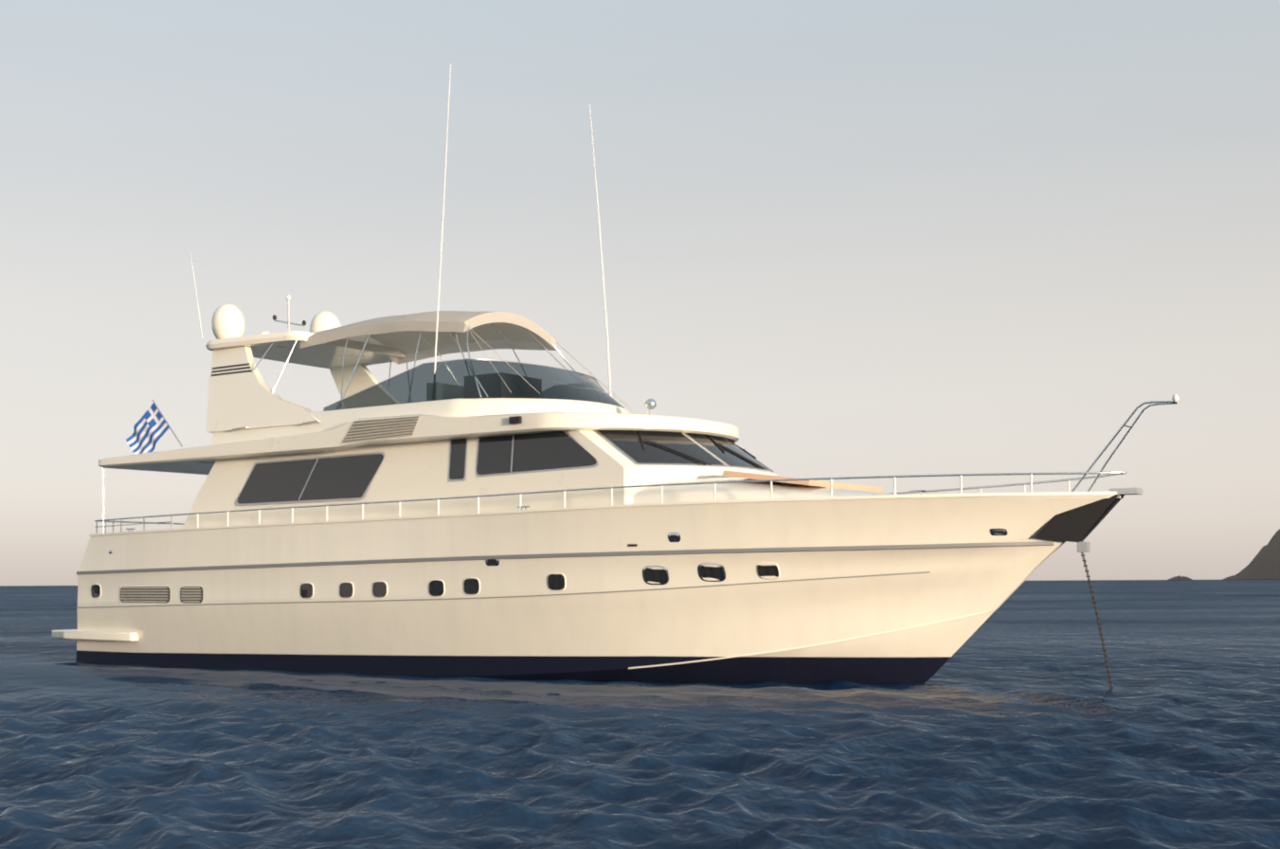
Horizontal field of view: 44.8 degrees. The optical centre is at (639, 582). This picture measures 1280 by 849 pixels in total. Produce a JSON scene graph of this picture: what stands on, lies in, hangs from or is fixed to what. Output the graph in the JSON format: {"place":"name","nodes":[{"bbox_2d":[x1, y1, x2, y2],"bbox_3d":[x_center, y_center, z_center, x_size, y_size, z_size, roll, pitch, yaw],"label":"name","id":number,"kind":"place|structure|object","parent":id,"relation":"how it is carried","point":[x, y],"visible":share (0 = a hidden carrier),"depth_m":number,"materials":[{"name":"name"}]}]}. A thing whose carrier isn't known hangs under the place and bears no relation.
{"place":"outdoors","nodes":[
{"label":"outdoors","id":0,"kind":"place"},
{"bbox_2d":[0,579,1279,848],"bbox_3d":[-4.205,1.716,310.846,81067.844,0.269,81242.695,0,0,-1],"label":"sea","id":1,"kind":"structure","parent":0,"point":[1014,722],"depth_m":15.73,"materials":[{"name":"blue liquid"}]},
{"bbox_2d":[75,494,1123,684],"bbox_3d":[-1.867,0.707,29.802,22.220,3.992,5.755,0,0,34],"label":"yacht hull","id":2,"kind":"object","parent":1,"relation":"in","point":[604,637],"visible":0.79,"depth_m":26.08,"materials":[{"name":"white plastic"}]},
{"bbox_2d":[51,629,137,641],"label":"swim platform","id":3,"kind":"structure","parent":2,"relation":"attached to","point":[70,634],"depth_m":33.15,"materials":[{"name":"white plastic"}]},
{"bbox_2d":[102,467,104,533],"bbox_3d":[-10.113,-1.781,35.391,0.038,1.450,5.038,0,0,34],"label":"support pole","id":4,"kind":"object","parent":2,"relation":"on","point":[102,498],"visible":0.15,"depth_m":33.31,"materials":[{"name":"white metal"}]},
{"bbox_2d":[181,430,777,528],"bbox_3d":[-3.151,-1.778,30.665,12.650,1.870,4.600,0,0,34],"label":"cabin superstructure","id":5,"kind":"object","parent":2,"relation":"on","point":[412,471],"visible":0.38,"depth_m":28.26,"materials":[{"name":"white plastic"}]},
{"bbox_2d":[98,411,739,474],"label":"cabin roof","id":6,"kind":"structure","parent":5,"relation":"on","point":[372,431],"depth_m":28.30,"materials":[{"name":"white plastic"}]},
{"bbox_2d":[126,399,182,454],"bbox_3d":[-10.166,-3.149,32.488,1.622,1.330,0.103,0,0,30],"label":"flag","id":7,"kind":"object","parent":6,"relation":"attached to","point":[152,426],"visible":0.94,"depth_m":32.55,"materials":[{"name":"blue fabric"}]},
{"bbox_2d":[205,294,404,432],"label":"radar arch","id":8,"kind":"structure","parent":6,"relation":"on","point":[241,394],"depth_m":32.04,"materials":[{"name":"white plastic"}]},
{"bbox_2d":[190,63,612,396],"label":"antennas","id":9,"kind":"object","parent":6,"relation":"on","point":[609,382],"visible":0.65,"depth_m":31.09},
{"bbox_2d":[211,397,630,445],"bbox_3d":[-3.924,-3.288,31.184,8.400,1.101,4.863,0,0,34],"label":"flybridge","id":10,"kind":"object","parent":6,"relation":"on","point":[328,420],"visible":0.38,"depth_m":28.62,"materials":[{"name":"white plastic"}]},
{"bbox_2d":[323,358,624,411],"bbox_3d":[-2.758,-3.700,30.391,5.117,0.751,4.440,0,0,34],"label":"flybridge windscreen","id":11,"kind":"object","parent":10,"relation":"on","point":[451,379],"visible":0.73,"depth_m":28.58,"materials":[{"name":"glass"}]},
{"bbox_2d":[252,310,630,410],"bbox_3d":[-3.870,-4.365,31.144,6.963,2.113,4.426,0,0,34],"label":"bimini top","id":12,"kind":"object","parent":6,"relation":"on","point":[411,336],"visible":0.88,"depth_m":31.31,"materials":[{"name":"white fabric"}]},
{"bbox_2d":[236,430,773,505],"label":"cabin windows","id":13,"kind":"structure","parent":5,"relation":"in","point":[351,477],"depth_m":27.55,"materials":[{"name":"black glass"}]},
{"bbox_2d":[126,398,926,531],"bbox_3d":[-2.015,-2.228,29.892,17.560,2.242,5.677,0,0,34],"label":"yacht deck gear","id":14,"kind":"object","parent":2,"relation":"on","point":[650,404],"visible":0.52,"depth_m":25.58,"materials":[{"name":"silver metal"}]},
{"bbox_2d":[76,491,1117,668],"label":"hull trim","id":15,"kind":"structure","parent":2,"relation":"attached to","point":[189,594],"depth_m":26.20,"materials":[{"name":"silver metal"}]},
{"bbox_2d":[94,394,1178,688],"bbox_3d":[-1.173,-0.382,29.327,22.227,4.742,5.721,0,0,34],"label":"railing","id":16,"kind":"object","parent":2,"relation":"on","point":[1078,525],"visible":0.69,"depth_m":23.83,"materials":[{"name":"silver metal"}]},
{"bbox_2d":[632,476,893,504],"bbox_3d":[2.850,-1.404,26.593,5.250,0.960,4.500,0,0,34],"label":"foredeck coachroof","id":17,"kind":"object","parent":2,"relation":"on","point":[723,492],"visible":0.21,"depth_m":25.36,"materials":[{"name":"white plastic"}]},
{"bbox_2d":[1166,575,1191,580],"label":"island","id":18,"kind":"structure","parent":1,"relation":"in","point":[1180,578],"depth_m":3707.52,"materials":[{"name":"grey stone"}]},
{"bbox_2d":[1222,528,1279,579],"bbox_3d":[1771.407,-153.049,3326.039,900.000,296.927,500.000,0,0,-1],"label":"headland","id":19,"kind":"structure","parent":1,"relation":"in","point":[1264,564],"depth_m":3326.28,"materials":[{"name":"grey stone"}]},
{"bbox_2d":[0,0,1279,585],"label":"sky","id":20,"kind":"structure","parent":0,"point":[853,238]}
]}

